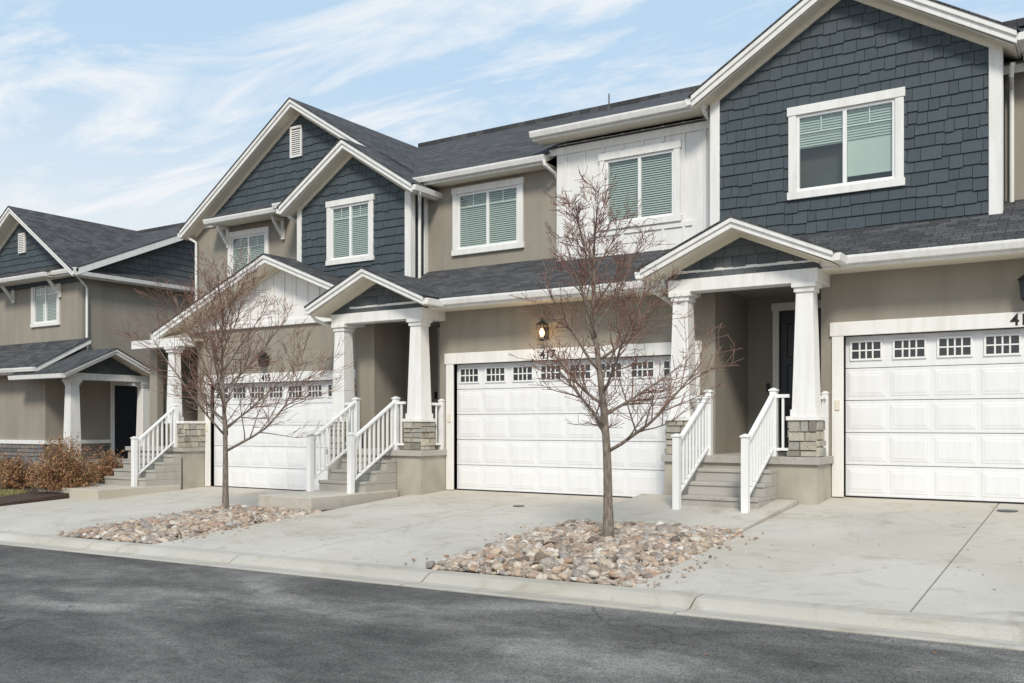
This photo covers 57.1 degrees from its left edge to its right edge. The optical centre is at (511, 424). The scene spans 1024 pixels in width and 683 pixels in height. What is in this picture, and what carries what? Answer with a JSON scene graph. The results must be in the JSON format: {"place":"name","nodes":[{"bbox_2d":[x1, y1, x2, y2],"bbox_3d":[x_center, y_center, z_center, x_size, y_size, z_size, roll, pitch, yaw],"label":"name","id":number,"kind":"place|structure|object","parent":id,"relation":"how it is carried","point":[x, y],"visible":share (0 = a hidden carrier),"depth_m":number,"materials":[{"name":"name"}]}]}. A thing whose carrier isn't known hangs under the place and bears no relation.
{"place":"outdoors","nodes":[
{"label":"outdoors","id":0,"kind":"place"},
{"bbox_2d":[0,489,28,496],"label":"lawn grass","id":1,"kind":"structure","parent":0,"point":[5,492],"depth_m":21.12,"materials":[{"name":"green plant"}]},
{"bbox_2d":[39,483,179,499],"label":"entry walk","id":2,"kind":"structure","parent":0,"point":[101,491],"depth_m":20.66,"materials":[{"name":"concrete"}]},
{"bbox_2d":[130,404,179,486],"bbox_3d":[-8.225,0.455,21.684,0.130,1.890,1.230,0,0,33],"label":"stair railing","id":3,"kind":"object","parent":2,"relation":"on","point":[135,448],"visible":1,"depth_m":21.62,"materials":[{"name":"white plastic"}]},
{"bbox_2d":[0,486,298,535],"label":"driveway","id":4,"kind":"structure","parent":0,"point":[52,517],"depth_m":18.37,"materials":[{"name":"concrete"}]},
{"bbox_2d":[57,504,321,543],"bbox_3d":[-5.123,1.565,15.149,3.107,0.343,3.407,0,0,33],"label":"river rock bed","id":5,"kind":"object","parent":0,"point":[189,523],"visible":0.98,"depth_m":14.45,"materials":[{"name":"beige stone"}]},
{"bbox_2d":[258,490,397,510],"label":"entry walk","id":6,"kind":"structure","parent":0,"point":[322,500],"depth_m":16.59,"materials":[{"name":"concrete"}]},
{"bbox_2d":[306,397,360,490],"bbox_3d":[-3.434,0.365,18.137,0.130,1.810,1.390,0,0,33],"label":"stair railing","id":7,"kind":"object","parent":6,"relation":"on","point":[311,474],"visible":0.88,"depth_m":18.02,"materials":[{"name":"white plastic"}]},
{"bbox_2d":[346,396,400,493],"bbox_3d":[-2.579,0.365,17.581,0.130,1.810,1.390,0,0,33],"label":"stair railing","id":8,"kind":"object","parent":6,"relation":"on","point":[393,406],"visible":0.97,"depth_m":17.54,"materials":[{"name":"white plastic"}]},
{"bbox_2d":[153,490,628,568],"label":"driveway","id":9,"kind":"structure","parent":0,"point":[454,523],"depth_m":13.76,"materials":[{"name":"concrete"}]},
{"bbox_2d":[0,545,1023,682],"bbox_3d":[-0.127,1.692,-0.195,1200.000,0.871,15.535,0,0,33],"label":"street","id":10,"kind":"structure","parent":0,"point":[70,617],"depth_m":7.21,"materials":[{"name":"grey asphalt"}]},
{"bbox_2d":[0,0,1023,318],"label":"sky","id":11,"kind":"structure","parent":0,"point":[127,114],"materials":[{"name":"blue"}]},
{"bbox_2d":[404,518,763,586],"bbox_3d":[0.939,1.443,11.178,3.321,0.430,3.317,0,0,33],"label":"river rock bed","id":12,"kind":"object","parent":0,"point":[630,554],"visible":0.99,"depth_m":10.50,"materials":[{"name":"beige stone"}]},
{"bbox_2d":[572,494,796,530],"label":"entry walk","id":13,"kind":"structure","parent":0,"point":[650,508],"depth_m":13.20,"materials":[{"name":"concrete"}]},
{"bbox_2d":[671,389,713,509],"bbox_3d":[2.727,0.355,14.129,0.130,1.810,1.390,0,0,33],"label":"stair railing","id":14,"kind":"object","parent":13,"relation":"on","point":[696,456],"visible":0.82,"depth_m":14.02,"materials":[{"name":"white plastic"}]},
{"bbox_2d":[739,388,778,512],"bbox_3d":[3.582,0.355,13.573,0.130,1.810,1.390,0,0,33],"label":"stair railing","id":15,"kind":"object","parent":13,"relation":"on","point":[759,443],"visible":0.95,"depth_m":13.46,"materials":[{"name":"white plastic"}]},
{"bbox_2d":[633,497,1023,621],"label":"driveway","id":16,"kind":"structure","parent":0,"point":[846,551],"depth_m":9.83,"materials":[{"name":"concrete"}]},
{"bbox_2d":[997,509,1017,511],"bbox_3d":[6.600,1.159,12.527,0.259,0.047,0.259,0,0,33],"label":"utility cover","id":17,"kind":"object","parent":16,"relation":"on","point":[1004,510],"visible":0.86,"depth_m":12.46,"materials":[{"name":"grey metal"}]},
{"bbox_3d":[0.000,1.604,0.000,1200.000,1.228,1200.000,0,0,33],"label":"ground","id":18,"kind":"structure","parent":0,"visible":0},
{"bbox_2d":[0,473,104,505],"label":"mulch bed","id":19,"kind":"object","parent":18,"relation":"on","point":[32,495],"visible":0.18,"depth_m":20.39,"materials":[{"name":"brown soil"}]},
{"bbox_2d":[0,453,16,477],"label":"dormant shrub","id":20,"kind":"object","parent":19,"relation":"on","point":[1,465],"visible":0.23,"depth_m":23.90,"materials":[{"name":"brown plant"}]},
{"bbox_2d":[0,453,40,488],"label":"dormant shrub","id":21,"kind":"object","parent":19,"relation":"on","point":[13,476],"visible":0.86,"depth_m":22.06,"materials":[{"name":"brown plant"}]},
{"bbox_2d":[24,431,102,491],"bbox_3d":[-10.056,0.815,21.193,1.575,1.420,1.624,0,0,33],"label":"dormant shrub","id":22,"kind":"object","parent":19,"relation":"on","point":[64,471],"visible":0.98,"depth_m":20.96,"materials":[{"name":"brown plant"}]},
{"bbox_2d":[82,446,123,481],"bbox_3d":[-9.928,0.992,23.064,1.445,0.944,1.332,0,0,33],"label":"dormant shrub","id":23,"kind":"object","parent":19,"relation":"on","point":[106,468],"visible":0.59,"depth_m":22.88,"materials":[{"name":"brown plant"}]},
{"bbox_2d":[0,206,197,472],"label":"townhouse row","id":24,"kind":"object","parent":18,"relation":"on","point":[69,363],"visible":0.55,"depth_m":27.46,"materials":[{"name":"beige paint"}]},
{"bbox_2d":[34,284,55,323],"bbox_3d":[-13.780,-3.567,27.825,1.228,1.113,0.065,0,0,33],"label":"window frame","id":25,"kind":"structure","parent":24,"relation":"in","point":[46,287],"depth_m":27.82,"materials":[{"name":"white plastic"}]},
{"bbox_2d":[48,286,55,320],"bbox_3d":[-13.560,-3.567,28.162,1.328,1.214,0.020,0,0,33],"label":"window interior","id":26,"kind":"structure","parent":24,"relation":"in","point":[49,286],"depth_m":28.37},
{"bbox_2d":[115,385,137,457],"bbox_3d":[-11.540,-0.075,28.059,0.050,2.150,0.850,0,0,33],"label":"front door","id":27,"kind":"structure","parent":24,"relation":"in","point":[125,396],"depth_m":28.01,"materials":[{"name":"black wood"}]},
{"bbox_2d":[108,240,362,507],"bbox_3d":[-4.739,-0.789,16.061,4.494,4.983,3.818,0,0,33],"label":"bare tree","id":28,"kind":"object","parent":18,"relation":"on","point":[221,378],"visible":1,"depth_m":16.19,"materials":[{"name":"brown plant"}]},
{"bbox_2d":[0,531,1023,650],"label":"kerb","id":29,"kind":"structure","parent":18,"relation":"on","point":[992,633],"depth_m":8.91,"materials":[{"name":"concrete"}]},
{"bbox_2d":[104,0,1023,508],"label":"townhouse row","id":30,"kind":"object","parent":18,"relation":"on","point":[830,196],"visible":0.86,"depth_m":16.31,"materials":[{"name":"beige"}]},
{"bbox_2d":[257,351,268,366],"bbox_3d":[-5.631,-1.500,21.288,0.190,0.400,0.254,0,0,33],"label":"wall lamp","id":31,"kind":"object","parent":30,"relation":"attached to","point":[264,356],"visible":0.61,"depth_m":21.23,"materials":[{"name":"black metal"}]},
{"bbox_2d":[344,402,351,443],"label":"porch railing","id":32,"kind":"object","parent":30,"relation":"attached to","point":[347,403],"visible":0.59,"depth_m":18.75,"materials":[{"name":"white plastic"}]},
{"bbox_2d":[397,401,405,444],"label":"porch railing","id":33,"kind":"object","parent":30,"relation":"attached to","point":[401,403],"visible":1,"depth_m":18.03,"materials":[{"name":"white plastic"}]},
{"bbox_2d":[431,399,444,449],"bbox_3d":[-1.438,-0.005,18.272,0.116,0.990,0.343,0,0,33],"label":"porch side railing","id":34,"kind":"object","parent":30,"relation":"on","point":[441,424],"visible":0.98,"depth_m":18.32,"materials":[{"name":"white plastic"}]},
{"bbox_2d":[535,319,548,340],"bbox_3d":[0.563,-1.710,17.019,0.190,0.400,0.254,0,0,33],"label":"wall lamp","id":35,"kind":"object","parent":30,"relation":"attached to","point":[542,331],"visible":0.91,"depth_m":16.98,"materials":[{"name":"black metal"}]},
{"bbox_2d":[691,396,704,448],"bbox_3d":[2.928,-0.030,14.750,0.240,0.840,0.060,0,0,33],"label":"porch railing","id":36,"kind":"object","parent":30,"relation":"attached to","point":[698,405],"visible":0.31,"depth_m":14.74,"materials":[{"name":"white plastic"}]},
{"bbox_2d":[776,394,789,450],"bbox_3d":[4.043,-0.030,14.024,0.180,0.840,0.060,0,0,33],"label":"porch railing","id":37,"kind":"object","parent":30,"relation":"on","point":[782,396],"visible":1,"depth_m":14.01,"materials":[{"name":"white plastic"}]},
{"bbox_2d":[780,309,820,450],"bbox_3d":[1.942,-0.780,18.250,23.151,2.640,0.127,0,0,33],"label":"front door","id":38,"kind":"structure","parent":30,"relation":"in","point":[786,317],"depth_m":16.41,"materials":[{"name":"black wood"}]},
{"bbox_2d":[787,321,820,440],"bbox_3d":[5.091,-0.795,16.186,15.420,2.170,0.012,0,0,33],"label":"front door panel","id":39,"kind":"structure","parent":30,"relation":"in","point":[790,326],"depth_m":16.34,"materials":[{"name":"black wood"}]},
{"bbox_2d":[821,391,829,455],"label":"porch side railing","id":40,"kind":"object","parent":30,"relation":"on","point":[825,402],"visible":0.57,"depth_m":14.30,"materials":[{"name":"white plastic"}]},
{"bbox_2d":[1017,275,1023,300],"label":"wall lamp","id":41,"kind":"object","parent":30,"relation":"attached to","point":[1021,282],"visible":1,"depth_m":12.77,"materials":[{"name":"black metal"}]},
{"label":"bed soil","id":42,"kind":"structure","parent":18,"relation":"on","visible":0},
{"bbox_2d":[508,161,743,537],"bbox_3d":[1.397,-0.739,11.278,2.676,4.606,2.531,0,0,33],"label":"bare tree","id":43,"kind":"object","parent":42,"relation":"on","point":[601,420],"visible":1,"depth_m":11.22,"materials":[{"name":"brown plant"}]}
]}

